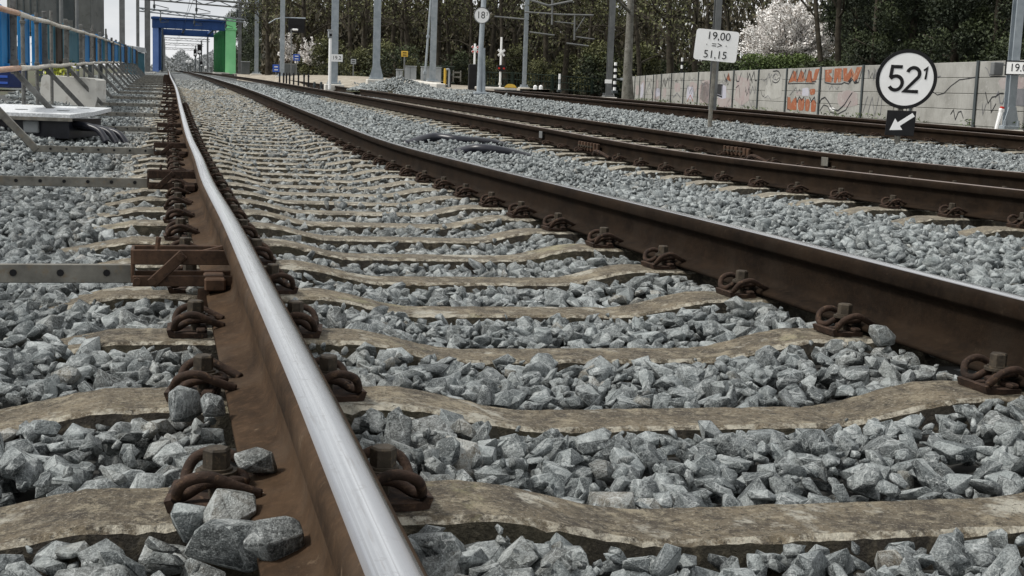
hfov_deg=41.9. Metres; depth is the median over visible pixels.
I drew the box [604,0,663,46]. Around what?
bare tree
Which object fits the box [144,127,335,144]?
sleeper
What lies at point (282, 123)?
sleeper
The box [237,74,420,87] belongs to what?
sandy path
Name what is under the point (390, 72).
shrub
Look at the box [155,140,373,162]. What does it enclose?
sleeper
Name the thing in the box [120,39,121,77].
fence stake
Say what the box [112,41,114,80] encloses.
fence stake
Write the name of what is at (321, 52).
shrub
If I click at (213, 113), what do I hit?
sleeper
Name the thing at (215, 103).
sleeper
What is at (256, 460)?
stone
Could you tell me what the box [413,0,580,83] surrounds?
bare tree
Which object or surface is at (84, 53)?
fence stake
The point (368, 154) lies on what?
sleeper
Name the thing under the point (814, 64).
hedge
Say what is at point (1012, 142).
rail
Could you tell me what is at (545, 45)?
bare tree
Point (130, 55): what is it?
barrier board
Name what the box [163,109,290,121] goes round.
sleeper
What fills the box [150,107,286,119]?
sleeper
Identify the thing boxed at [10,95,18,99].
rubble
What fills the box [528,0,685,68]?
bare tree
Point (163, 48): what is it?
gantry
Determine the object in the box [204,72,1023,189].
rail
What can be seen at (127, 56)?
fence stake
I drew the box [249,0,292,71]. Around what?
evergreen tree
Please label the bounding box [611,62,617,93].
striped post
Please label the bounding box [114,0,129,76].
catenary mast
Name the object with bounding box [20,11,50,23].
barrier tube
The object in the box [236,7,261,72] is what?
evergreen tree
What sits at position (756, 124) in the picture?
sleeper
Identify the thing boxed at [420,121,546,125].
sleeper
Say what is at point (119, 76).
barrier support
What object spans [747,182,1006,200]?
sleeper
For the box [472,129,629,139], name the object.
sleeper
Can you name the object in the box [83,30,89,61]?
barrier board
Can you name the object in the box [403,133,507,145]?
cable
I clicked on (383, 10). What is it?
bare tree
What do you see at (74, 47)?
barrier board
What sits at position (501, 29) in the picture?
bare tree
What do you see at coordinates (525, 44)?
catenary mast
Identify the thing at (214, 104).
sleeper
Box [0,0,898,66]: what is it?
sky
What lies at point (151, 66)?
distant trees
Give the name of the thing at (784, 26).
blossom tree
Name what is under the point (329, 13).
bare tree
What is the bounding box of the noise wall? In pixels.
[632,60,1023,130]
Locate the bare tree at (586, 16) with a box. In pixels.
[560,0,624,47]
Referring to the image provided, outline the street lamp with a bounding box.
[291,28,297,75]
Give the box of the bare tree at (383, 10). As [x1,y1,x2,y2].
[370,0,427,55]
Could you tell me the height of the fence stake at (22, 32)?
0.970 m
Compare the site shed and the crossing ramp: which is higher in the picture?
the site shed
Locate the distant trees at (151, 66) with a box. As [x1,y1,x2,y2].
[85,64,152,69]
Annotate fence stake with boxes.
[19,12,25,104]
[34,12,39,104]
[49,10,53,103]
[67,30,69,76]
[83,34,84,77]
[91,25,93,75]
[97,39,99,78]
[105,29,106,82]
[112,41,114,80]
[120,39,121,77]
[126,46,127,73]
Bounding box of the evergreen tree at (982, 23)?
[949,0,1023,110]
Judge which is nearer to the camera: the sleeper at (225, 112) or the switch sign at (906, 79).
the switch sign at (906, 79)
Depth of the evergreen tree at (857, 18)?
38.13 m
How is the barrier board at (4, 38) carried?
attached to the barrier support at (14, 61)
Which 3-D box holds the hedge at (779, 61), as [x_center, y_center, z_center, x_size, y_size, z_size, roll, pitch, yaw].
[7.438,-6.096,37.446,2.393,1.006,1.886,1,8,-6]
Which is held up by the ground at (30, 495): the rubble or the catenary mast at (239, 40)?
the catenary mast at (239, 40)
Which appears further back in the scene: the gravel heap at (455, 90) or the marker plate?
the gravel heap at (455, 90)
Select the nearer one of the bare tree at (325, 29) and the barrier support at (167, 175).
the barrier support at (167, 175)
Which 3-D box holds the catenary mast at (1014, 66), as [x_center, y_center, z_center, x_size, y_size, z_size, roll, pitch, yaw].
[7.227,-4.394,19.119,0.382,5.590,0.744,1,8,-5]
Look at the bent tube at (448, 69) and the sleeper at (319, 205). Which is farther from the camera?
the bent tube at (448, 69)
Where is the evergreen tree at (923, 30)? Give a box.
[898,4,961,61]
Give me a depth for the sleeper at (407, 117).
21.73 m
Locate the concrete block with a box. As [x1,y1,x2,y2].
[40,75,105,106]
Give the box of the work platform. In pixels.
[0,104,110,138]
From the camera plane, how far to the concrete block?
18.34 m
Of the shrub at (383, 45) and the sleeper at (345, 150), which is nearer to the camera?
the sleeper at (345, 150)
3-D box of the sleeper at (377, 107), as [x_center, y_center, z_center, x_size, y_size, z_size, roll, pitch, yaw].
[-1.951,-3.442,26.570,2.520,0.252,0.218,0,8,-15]
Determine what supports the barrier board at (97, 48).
attached to the barrier support at (116, 80)
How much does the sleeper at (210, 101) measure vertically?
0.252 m
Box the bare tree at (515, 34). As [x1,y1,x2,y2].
[441,0,563,48]
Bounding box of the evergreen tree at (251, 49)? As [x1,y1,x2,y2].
[243,0,261,73]
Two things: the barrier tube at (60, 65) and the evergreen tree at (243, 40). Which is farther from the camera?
the evergreen tree at (243, 40)
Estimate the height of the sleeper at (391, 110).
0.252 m
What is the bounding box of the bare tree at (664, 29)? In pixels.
[584,0,748,61]
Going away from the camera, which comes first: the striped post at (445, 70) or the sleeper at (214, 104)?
the sleeper at (214, 104)
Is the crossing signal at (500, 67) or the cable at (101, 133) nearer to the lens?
the cable at (101, 133)
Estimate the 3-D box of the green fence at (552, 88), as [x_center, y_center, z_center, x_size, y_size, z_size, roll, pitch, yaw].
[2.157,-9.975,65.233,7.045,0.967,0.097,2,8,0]
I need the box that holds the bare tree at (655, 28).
[583,0,684,65]
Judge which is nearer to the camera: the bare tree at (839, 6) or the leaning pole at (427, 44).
the bare tree at (839, 6)
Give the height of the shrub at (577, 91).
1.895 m
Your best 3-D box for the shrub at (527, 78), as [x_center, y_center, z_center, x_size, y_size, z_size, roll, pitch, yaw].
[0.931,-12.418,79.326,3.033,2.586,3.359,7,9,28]
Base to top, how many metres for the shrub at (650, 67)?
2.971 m
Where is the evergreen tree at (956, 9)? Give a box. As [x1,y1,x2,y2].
[914,0,1004,110]
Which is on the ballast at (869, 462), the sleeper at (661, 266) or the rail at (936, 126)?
the sleeper at (661, 266)
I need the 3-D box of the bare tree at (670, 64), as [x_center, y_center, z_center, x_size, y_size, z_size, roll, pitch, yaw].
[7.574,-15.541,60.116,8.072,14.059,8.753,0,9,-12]
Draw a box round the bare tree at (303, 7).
[251,0,373,74]
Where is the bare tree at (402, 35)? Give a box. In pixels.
[353,0,453,55]
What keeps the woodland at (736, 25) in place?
on the ground at (30, 495)
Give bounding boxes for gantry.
[139,7,244,28]
[148,0,260,16]
[161,28,162,71]
[163,28,216,70]
[164,37,209,71]
[164,39,202,65]
[165,46,195,50]
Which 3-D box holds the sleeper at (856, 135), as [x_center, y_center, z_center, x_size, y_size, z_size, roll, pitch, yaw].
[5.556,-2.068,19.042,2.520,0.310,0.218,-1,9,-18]
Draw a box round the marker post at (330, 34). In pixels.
[327,30,333,88]
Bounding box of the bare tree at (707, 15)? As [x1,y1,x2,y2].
[639,0,764,70]
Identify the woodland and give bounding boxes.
[259,0,644,96]
[641,0,834,102]
[841,0,1009,60]
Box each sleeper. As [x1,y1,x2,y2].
[0,352,1023,457]
[0,444,1023,575]
[34,299,960,382]
[40,263,837,326]
[61,218,654,274]
[72,203,600,251]
[88,192,566,236]
[97,237,732,298]
[104,183,528,220]
[105,176,499,210]
[121,163,441,192]
[123,148,398,174]
[123,168,471,201]
[124,153,405,179]
[125,158,422,185]
[126,145,385,167]
[132,132,352,152]
[135,131,339,148]
[136,136,362,158]
[144,117,308,131]
[144,119,314,134]
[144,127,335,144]
[147,113,298,126]
[148,115,303,128]
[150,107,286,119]
[153,104,275,113]
[154,104,279,115]
[154,107,284,117]
[155,121,320,136]
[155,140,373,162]
[157,96,254,101]
[158,100,262,105]
[159,103,266,109]
[160,100,264,106]
[160,125,327,140]
[162,102,274,112]
[162,104,269,110]
[163,97,258,103]
[163,98,260,104]
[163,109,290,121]
[169,97,250,102]
[182,102,266,108]
[185,111,294,123]
[357,107,457,110]
[362,108,463,111]
[367,109,469,112]
[372,110,475,113]
[375,111,481,114]
[380,112,493,116]
[385,114,499,117]
[393,115,511,119]
[400,116,516,120]
[406,118,528,122]
[413,119,540,124]
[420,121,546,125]
[429,123,564,128]
[436,121,575,130]
[445,123,587,132]
[450,125,599,134]
[460,127,611,136]
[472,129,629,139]
[485,132,646,142]
[500,134,664,145]
[513,137,682,148]
[515,140,705,152]
[532,143,726,156]
[547,147,734,157]
[564,152,754,161]
[584,154,780,166]
[601,158,809,171]
[625,162,839,177]
[652,167,875,182]
[681,171,912,187]
[709,176,956,194]
[745,120,771,125]
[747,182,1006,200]
[759,122,787,127]
[776,124,810,129]
[788,188,879,208]
[798,126,830,131]
[815,128,848,133]
[834,195,938,216]
[844,130,879,136]
[858,132,900,138]
[891,136,930,142]
[891,203,1016,228]
[912,137,957,144]
[940,140,990,148]
[958,212,1023,237]
[972,143,1021,151]
[1002,146,1023,154]
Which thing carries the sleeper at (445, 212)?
on the ballast at (869, 462)
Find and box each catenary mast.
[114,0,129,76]
[136,0,139,46]
[144,0,155,73]
[235,0,241,75]
[251,0,261,74]
[275,0,285,76]
[324,0,343,92]
[366,0,383,83]
[426,0,440,82]
[494,0,593,90]
[602,0,616,97]
[708,0,721,109]
[990,0,1023,130]
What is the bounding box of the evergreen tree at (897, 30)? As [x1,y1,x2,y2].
[824,0,937,103]
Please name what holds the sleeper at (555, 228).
on the ballast at (869, 462)
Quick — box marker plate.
[821,157,828,165]
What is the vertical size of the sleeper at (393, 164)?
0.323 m
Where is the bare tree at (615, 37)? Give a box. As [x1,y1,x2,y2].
[553,0,691,90]
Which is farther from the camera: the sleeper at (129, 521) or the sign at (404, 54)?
the sign at (404, 54)
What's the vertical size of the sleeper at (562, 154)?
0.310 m
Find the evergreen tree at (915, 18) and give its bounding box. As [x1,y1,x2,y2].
[866,0,950,108]
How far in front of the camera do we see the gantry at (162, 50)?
163.92 m
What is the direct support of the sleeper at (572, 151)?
on the ballast at (982, 259)
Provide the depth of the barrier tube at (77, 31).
19.54 m
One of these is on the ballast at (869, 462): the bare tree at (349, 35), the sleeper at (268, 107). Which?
the sleeper at (268, 107)
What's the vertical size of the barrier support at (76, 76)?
1.205 m
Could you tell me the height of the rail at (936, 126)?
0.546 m
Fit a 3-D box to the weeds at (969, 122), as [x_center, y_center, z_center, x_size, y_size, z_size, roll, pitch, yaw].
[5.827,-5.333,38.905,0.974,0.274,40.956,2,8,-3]
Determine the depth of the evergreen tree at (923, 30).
36.95 m
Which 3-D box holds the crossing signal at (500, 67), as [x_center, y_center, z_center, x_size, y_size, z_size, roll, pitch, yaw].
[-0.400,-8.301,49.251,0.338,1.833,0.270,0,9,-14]
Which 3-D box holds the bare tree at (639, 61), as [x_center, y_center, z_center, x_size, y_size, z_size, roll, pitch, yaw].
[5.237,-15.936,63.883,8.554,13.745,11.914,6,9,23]
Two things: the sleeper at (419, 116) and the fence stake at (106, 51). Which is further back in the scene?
the fence stake at (106, 51)
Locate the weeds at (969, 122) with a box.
[635,98,1023,128]
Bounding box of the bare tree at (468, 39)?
[410,0,510,54]
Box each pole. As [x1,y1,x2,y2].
[59,0,62,75]
[74,0,78,75]
[423,0,431,80]
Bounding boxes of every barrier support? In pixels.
[0,107,187,160]
[0,164,197,196]
[0,237,231,306]
[9,0,182,138]
[42,11,179,118]
[63,19,177,108]
[79,24,176,101]
[90,29,175,94]
[99,32,174,93]
[107,35,172,89]
[110,38,171,86]
[115,40,170,84]
[119,41,170,82]
[122,43,169,80]
[125,44,169,78]
[128,46,168,77]
[130,63,159,76]
[133,63,168,76]
[135,64,163,75]
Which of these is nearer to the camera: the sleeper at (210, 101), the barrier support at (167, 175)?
the barrier support at (167, 175)
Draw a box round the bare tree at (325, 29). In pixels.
[271,0,400,66]
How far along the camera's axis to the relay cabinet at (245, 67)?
93.61 m
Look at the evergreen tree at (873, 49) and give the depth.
34.24 m
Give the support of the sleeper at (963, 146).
on the ballast at (890, 149)
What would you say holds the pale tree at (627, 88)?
on the ground at (30, 495)
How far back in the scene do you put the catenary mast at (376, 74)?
45.20 m
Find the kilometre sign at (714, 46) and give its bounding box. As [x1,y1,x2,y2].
[693,28,738,126]
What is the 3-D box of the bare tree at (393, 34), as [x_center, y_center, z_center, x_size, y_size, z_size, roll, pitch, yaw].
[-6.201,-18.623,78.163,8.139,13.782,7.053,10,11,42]
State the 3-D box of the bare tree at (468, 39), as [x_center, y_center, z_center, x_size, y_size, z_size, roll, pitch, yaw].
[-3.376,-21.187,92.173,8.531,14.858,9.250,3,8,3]
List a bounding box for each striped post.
[444,68,447,86]
[557,74,561,91]
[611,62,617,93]
[679,58,683,72]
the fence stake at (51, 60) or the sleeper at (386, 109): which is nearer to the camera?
the fence stake at (51, 60)
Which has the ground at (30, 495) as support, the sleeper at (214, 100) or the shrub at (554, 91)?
the shrub at (554, 91)
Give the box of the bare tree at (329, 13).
[285,0,343,29]
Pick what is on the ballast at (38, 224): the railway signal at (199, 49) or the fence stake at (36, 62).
the fence stake at (36, 62)
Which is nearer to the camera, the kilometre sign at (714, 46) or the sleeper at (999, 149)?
the sleeper at (999, 149)
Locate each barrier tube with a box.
[0,5,20,15]
[0,65,21,72]
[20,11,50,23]
[21,64,50,70]
[50,21,70,29]
[51,63,70,67]
[70,27,84,33]
[71,62,85,65]
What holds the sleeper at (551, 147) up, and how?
on the ballast at (982, 259)
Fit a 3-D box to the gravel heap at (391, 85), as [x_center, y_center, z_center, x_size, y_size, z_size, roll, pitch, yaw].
[-3.375,-6.011,39.555,3.089,0.534,2.477,0,9,-14]
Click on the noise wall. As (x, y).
(788, 89)
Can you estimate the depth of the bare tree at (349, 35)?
77.13 m
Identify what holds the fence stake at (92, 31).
on the ground at (30, 495)
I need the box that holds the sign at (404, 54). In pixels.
[401,51,407,77]
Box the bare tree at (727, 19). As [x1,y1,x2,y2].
[648,0,740,88]
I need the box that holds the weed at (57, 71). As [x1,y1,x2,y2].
[39,60,78,76]
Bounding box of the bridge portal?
[151,16,236,75]
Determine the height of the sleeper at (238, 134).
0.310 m
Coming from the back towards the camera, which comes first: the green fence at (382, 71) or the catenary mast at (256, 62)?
the catenary mast at (256, 62)
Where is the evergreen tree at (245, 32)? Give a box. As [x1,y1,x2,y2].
[233,0,259,71]
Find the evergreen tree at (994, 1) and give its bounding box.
[957,0,1023,111]
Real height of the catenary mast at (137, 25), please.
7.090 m
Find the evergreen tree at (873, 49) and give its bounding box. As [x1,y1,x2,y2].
[827,0,917,105]
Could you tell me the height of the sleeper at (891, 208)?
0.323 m
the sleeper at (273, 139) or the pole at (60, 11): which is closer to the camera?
the sleeper at (273, 139)
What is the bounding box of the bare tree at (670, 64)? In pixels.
[581,0,756,95]
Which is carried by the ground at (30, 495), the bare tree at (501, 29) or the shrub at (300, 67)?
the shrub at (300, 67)
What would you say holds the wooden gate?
on the crossing ground at (462, 87)
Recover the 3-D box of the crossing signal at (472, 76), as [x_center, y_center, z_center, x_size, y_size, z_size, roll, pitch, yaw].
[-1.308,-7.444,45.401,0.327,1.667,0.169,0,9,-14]
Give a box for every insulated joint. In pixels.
[578,141,610,158]
[723,145,767,161]
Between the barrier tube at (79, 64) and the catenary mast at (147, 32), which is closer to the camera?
the barrier tube at (79, 64)
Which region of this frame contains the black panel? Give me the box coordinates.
[269,17,305,32]
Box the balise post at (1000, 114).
[994,106,1004,128]
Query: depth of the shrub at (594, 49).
66.29 m
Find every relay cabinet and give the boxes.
[241,61,249,74]
[284,63,295,75]
[396,69,402,76]
[405,66,416,79]
[421,66,441,81]
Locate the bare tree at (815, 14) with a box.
[743,0,826,91]
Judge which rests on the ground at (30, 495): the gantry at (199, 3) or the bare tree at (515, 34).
the bare tree at (515, 34)
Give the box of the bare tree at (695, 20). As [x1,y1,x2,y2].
[646,0,698,80]
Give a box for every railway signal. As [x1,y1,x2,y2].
[194,49,196,71]
[197,45,201,71]
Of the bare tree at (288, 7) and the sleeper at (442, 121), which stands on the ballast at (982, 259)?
the sleeper at (442, 121)
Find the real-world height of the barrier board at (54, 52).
0.560 m
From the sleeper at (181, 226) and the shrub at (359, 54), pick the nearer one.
the sleeper at (181, 226)
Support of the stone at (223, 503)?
on the ballast at (38, 224)
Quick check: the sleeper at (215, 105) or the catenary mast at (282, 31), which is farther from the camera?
the catenary mast at (282, 31)
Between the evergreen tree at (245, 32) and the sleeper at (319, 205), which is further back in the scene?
the evergreen tree at (245, 32)
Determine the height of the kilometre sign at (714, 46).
1.531 m
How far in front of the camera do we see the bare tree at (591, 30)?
66.53 m
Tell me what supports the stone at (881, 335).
on the ballast at (869, 462)
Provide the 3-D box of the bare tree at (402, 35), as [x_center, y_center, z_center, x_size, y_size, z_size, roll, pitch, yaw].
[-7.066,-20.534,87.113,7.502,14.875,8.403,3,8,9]
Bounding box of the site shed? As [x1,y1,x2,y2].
[125,45,146,74]
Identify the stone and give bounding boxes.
[151,287,167,289]
[168,385,201,421]
[171,503,205,542]
[184,518,257,572]
[185,287,203,294]
[200,393,225,416]
[202,488,256,523]
[234,447,277,473]
[243,516,304,560]
[868,324,895,346]
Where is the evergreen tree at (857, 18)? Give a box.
[819,0,882,105]
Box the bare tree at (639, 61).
[521,0,711,75]
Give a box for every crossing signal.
[468,44,477,88]
[496,37,505,86]
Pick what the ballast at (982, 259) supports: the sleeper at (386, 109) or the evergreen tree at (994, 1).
the sleeper at (386, 109)
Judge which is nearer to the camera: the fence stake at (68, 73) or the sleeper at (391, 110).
the fence stake at (68, 73)
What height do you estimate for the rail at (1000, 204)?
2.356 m
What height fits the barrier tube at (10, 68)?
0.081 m
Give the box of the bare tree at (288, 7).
[254,0,325,62]
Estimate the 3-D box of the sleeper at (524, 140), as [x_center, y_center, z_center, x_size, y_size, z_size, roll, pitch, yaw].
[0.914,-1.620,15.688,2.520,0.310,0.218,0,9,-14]
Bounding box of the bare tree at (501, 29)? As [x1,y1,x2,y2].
[440,0,529,86]
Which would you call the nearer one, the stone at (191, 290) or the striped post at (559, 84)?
the stone at (191, 290)
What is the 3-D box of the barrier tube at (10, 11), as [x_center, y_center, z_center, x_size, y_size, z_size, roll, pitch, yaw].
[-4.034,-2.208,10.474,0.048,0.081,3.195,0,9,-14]
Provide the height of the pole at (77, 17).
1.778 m
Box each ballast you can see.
[0,74,226,575]
[173,78,1023,575]
[209,80,1023,378]
[310,82,1023,171]
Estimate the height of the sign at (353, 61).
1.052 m
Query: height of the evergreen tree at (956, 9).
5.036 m
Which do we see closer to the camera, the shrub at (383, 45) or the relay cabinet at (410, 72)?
the relay cabinet at (410, 72)
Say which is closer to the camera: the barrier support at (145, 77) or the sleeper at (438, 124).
the sleeper at (438, 124)
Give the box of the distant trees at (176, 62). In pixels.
[160,49,236,71]
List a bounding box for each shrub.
[295,58,317,74]
[309,33,351,75]
[338,46,371,76]
[355,43,427,79]
[358,38,399,77]
[393,56,420,77]
[438,48,477,84]
[447,61,467,85]
[467,56,496,86]
[494,43,537,90]
[507,59,551,91]
[526,57,555,91]
[549,50,582,94]
[549,71,561,92]
[561,70,600,96]
[568,40,617,96]
[575,51,634,98]
[612,41,663,96]
[634,59,685,88]
[663,58,703,72]
[666,51,687,69]
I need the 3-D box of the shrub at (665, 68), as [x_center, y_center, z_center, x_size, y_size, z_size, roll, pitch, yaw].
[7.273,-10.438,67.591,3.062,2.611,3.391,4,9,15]
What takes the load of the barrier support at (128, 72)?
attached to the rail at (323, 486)
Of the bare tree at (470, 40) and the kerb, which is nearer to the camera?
the kerb
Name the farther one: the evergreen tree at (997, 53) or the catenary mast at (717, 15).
the evergreen tree at (997, 53)
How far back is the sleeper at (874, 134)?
18.14 m
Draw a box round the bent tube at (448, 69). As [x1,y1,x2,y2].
[446,68,449,87]
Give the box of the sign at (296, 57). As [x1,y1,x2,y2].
[293,54,299,74]
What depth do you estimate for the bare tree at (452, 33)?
88.92 m
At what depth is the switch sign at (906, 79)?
15.54 m
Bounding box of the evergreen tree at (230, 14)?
[211,3,251,71]
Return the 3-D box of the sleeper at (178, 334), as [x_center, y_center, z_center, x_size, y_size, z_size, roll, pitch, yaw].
[0.159,0.192,3.042,2.520,0.323,0.218,0,8,-15]
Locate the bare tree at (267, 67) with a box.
[235,0,278,74]
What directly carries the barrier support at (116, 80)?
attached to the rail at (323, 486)
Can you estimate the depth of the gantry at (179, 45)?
277.26 m
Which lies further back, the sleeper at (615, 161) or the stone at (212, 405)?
the sleeper at (615, 161)
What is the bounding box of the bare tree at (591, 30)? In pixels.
[581,0,626,94]
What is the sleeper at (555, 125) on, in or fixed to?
on the ballast at (982, 259)
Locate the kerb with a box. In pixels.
[400,79,444,87]
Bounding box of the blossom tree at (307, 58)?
[295,37,322,74]
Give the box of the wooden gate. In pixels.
[453,70,460,81]
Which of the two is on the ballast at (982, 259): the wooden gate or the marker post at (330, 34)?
the marker post at (330, 34)
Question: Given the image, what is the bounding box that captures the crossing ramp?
[475,84,521,92]
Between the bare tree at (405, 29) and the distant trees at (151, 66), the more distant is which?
the distant trees at (151, 66)
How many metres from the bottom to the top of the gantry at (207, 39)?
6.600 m
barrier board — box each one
[0,4,9,66]
[17,10,29,64]
[31,15,41,65]
[47,19,55,63]
[55,22,62,63]
[62,23,78,62]
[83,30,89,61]
[89,32,95,60]
[95,34,101,61]
[102,37,104,60]
[108,40,110,60]
[110,39,114,61]
[114,41,117,61]
[117,42,119,61]
[121,44,123,61]
[124,45,126,62]
[128,47,129,62]
[130,47,131,62]
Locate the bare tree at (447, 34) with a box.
[399,0,491,67]
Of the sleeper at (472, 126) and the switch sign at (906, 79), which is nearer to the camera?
the switch sign at (906, 79)
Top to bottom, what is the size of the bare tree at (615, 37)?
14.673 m
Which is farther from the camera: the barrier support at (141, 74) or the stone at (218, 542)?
the barrier support at (141, 74)
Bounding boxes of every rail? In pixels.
[168,70,427,575]
[176,71,1023,387]
[186,71,1023,223]
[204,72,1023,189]
[466,89,1023,150]
[522,91,1023,135]
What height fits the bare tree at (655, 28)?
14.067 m
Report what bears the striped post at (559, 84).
on the ground at (30, 495)
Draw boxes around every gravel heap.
[346,76,438,92]
[418,89,501,94]
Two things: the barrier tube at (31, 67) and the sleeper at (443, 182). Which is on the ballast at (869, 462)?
the sleeper at (443, 182)
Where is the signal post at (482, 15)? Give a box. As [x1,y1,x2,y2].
[473,0,489,94]
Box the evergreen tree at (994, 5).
[933,0,1023,109]
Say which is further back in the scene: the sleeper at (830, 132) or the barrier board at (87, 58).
the barrier board at (87, 58)
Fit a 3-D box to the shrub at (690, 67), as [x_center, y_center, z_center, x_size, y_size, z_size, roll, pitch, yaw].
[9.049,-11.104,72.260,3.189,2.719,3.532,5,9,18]
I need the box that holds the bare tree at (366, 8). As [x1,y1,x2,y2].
[309,0,440,74]
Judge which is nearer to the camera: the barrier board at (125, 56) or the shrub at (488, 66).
the barrier board at (125, 56)
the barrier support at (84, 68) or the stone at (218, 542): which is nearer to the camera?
the stone at (218, 542)
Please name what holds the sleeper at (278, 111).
on the ballast at (869, 462)
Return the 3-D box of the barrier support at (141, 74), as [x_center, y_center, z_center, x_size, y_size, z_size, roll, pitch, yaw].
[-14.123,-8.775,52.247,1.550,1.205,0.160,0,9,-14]
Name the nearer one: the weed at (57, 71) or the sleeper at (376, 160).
the sleeper at (376, 160)
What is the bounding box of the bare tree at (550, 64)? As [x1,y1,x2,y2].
[506,1,575,92]
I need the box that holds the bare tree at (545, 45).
[495,0,589,92]
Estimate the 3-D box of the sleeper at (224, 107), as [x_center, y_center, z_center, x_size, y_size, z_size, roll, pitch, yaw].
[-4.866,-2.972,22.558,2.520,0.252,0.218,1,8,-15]
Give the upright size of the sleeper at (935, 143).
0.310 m
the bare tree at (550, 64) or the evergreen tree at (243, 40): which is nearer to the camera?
the bare tree at (550, 64)
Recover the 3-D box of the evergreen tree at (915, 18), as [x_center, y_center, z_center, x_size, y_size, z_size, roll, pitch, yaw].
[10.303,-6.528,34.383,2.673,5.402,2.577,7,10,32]
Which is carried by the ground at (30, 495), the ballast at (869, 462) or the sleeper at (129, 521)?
the ballast at (869, 462)
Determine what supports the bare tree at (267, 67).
on the ground at (30, 495)
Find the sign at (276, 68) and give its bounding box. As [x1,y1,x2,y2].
[273,65,278,74]
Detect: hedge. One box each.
[694,60,753,80]
[734,52,817,70]
[796,60,855,79]
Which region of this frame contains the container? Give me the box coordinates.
[0,46,25,87]
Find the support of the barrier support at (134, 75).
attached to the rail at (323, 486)
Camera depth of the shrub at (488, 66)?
70.54 m
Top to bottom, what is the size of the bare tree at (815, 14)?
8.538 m
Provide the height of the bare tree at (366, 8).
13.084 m
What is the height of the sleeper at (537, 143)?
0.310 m
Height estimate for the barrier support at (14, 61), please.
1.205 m
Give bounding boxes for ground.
[0,67,1023,575]
[445,84,555,90]
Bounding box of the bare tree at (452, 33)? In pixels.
[416,0,493,67]
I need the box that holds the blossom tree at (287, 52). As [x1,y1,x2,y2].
[277,33,296,63]
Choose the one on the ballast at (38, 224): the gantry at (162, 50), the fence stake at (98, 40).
the fence stake at (98, 40)
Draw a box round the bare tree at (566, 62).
[507,0,648,93]
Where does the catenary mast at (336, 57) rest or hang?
on the ground at (30, 495)
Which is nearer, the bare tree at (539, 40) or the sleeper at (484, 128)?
the sleeper at (484, 128)
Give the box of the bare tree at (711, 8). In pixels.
[637,0,771,62]
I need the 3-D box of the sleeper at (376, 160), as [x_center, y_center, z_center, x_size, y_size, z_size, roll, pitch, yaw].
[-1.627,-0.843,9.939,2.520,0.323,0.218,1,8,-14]
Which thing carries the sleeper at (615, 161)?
on the ballast at (982, 259)
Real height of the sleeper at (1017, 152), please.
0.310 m
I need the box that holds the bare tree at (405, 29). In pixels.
[326,0,469,50]
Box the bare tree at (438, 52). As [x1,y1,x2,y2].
[401,0,452,66]
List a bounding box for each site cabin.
[7,0,56,81]
[56,0,103,78]
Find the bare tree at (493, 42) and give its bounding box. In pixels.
[462,0,543,86]
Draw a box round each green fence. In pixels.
[297,62,454,84]
[485,71,621,95]
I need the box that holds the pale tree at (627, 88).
[605,0,633,99]
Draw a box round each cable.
[72,121,109,143]
[77,123,119,143]
[81,126,129,143]
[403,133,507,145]
[454,144,531,155]
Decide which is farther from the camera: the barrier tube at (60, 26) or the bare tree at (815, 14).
the bare tree at (815, 14)
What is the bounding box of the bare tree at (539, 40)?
[519,0,619,93]
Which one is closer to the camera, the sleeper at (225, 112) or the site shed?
the sleeper at (225, 112)
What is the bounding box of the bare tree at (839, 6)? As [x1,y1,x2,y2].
[783,0,844,91]
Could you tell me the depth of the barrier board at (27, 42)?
13.51 m
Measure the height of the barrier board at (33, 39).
0.560 m
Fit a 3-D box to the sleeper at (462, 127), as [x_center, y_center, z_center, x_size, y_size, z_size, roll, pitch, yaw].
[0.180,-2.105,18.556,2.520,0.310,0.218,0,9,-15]
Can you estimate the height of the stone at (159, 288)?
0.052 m
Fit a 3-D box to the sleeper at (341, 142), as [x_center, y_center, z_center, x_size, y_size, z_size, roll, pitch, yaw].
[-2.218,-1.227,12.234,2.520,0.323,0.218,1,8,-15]
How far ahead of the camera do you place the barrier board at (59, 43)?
17.59 m
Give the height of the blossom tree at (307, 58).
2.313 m
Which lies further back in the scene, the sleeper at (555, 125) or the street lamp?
the street lamp
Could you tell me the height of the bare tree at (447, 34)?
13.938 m
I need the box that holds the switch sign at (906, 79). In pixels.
[876,49,936,143]
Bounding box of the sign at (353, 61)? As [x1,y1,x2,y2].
[351,59,355,75]
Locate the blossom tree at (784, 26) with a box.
[737,0,834,64]
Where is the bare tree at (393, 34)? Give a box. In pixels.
[372,0,428,61]
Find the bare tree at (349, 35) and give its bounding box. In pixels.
[290,0,392,74]
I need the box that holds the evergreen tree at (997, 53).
[976,0,1023,77]
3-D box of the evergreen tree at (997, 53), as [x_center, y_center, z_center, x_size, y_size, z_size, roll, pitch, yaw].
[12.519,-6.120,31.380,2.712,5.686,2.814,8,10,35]
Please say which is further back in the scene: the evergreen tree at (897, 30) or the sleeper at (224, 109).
the evergreen tree at (897, 30)
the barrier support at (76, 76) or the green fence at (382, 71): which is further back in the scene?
the green fence at (382, 71)
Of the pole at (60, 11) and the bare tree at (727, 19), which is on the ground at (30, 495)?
the bare tree at (727, 19)
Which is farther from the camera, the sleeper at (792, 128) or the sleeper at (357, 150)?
the sleeper at (792, 128)
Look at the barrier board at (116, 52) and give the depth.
36.00 m
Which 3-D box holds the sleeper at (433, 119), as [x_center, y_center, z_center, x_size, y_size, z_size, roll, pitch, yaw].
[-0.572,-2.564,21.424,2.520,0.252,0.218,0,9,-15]
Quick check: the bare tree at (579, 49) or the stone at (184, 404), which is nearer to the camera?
the stone at (184, 404)

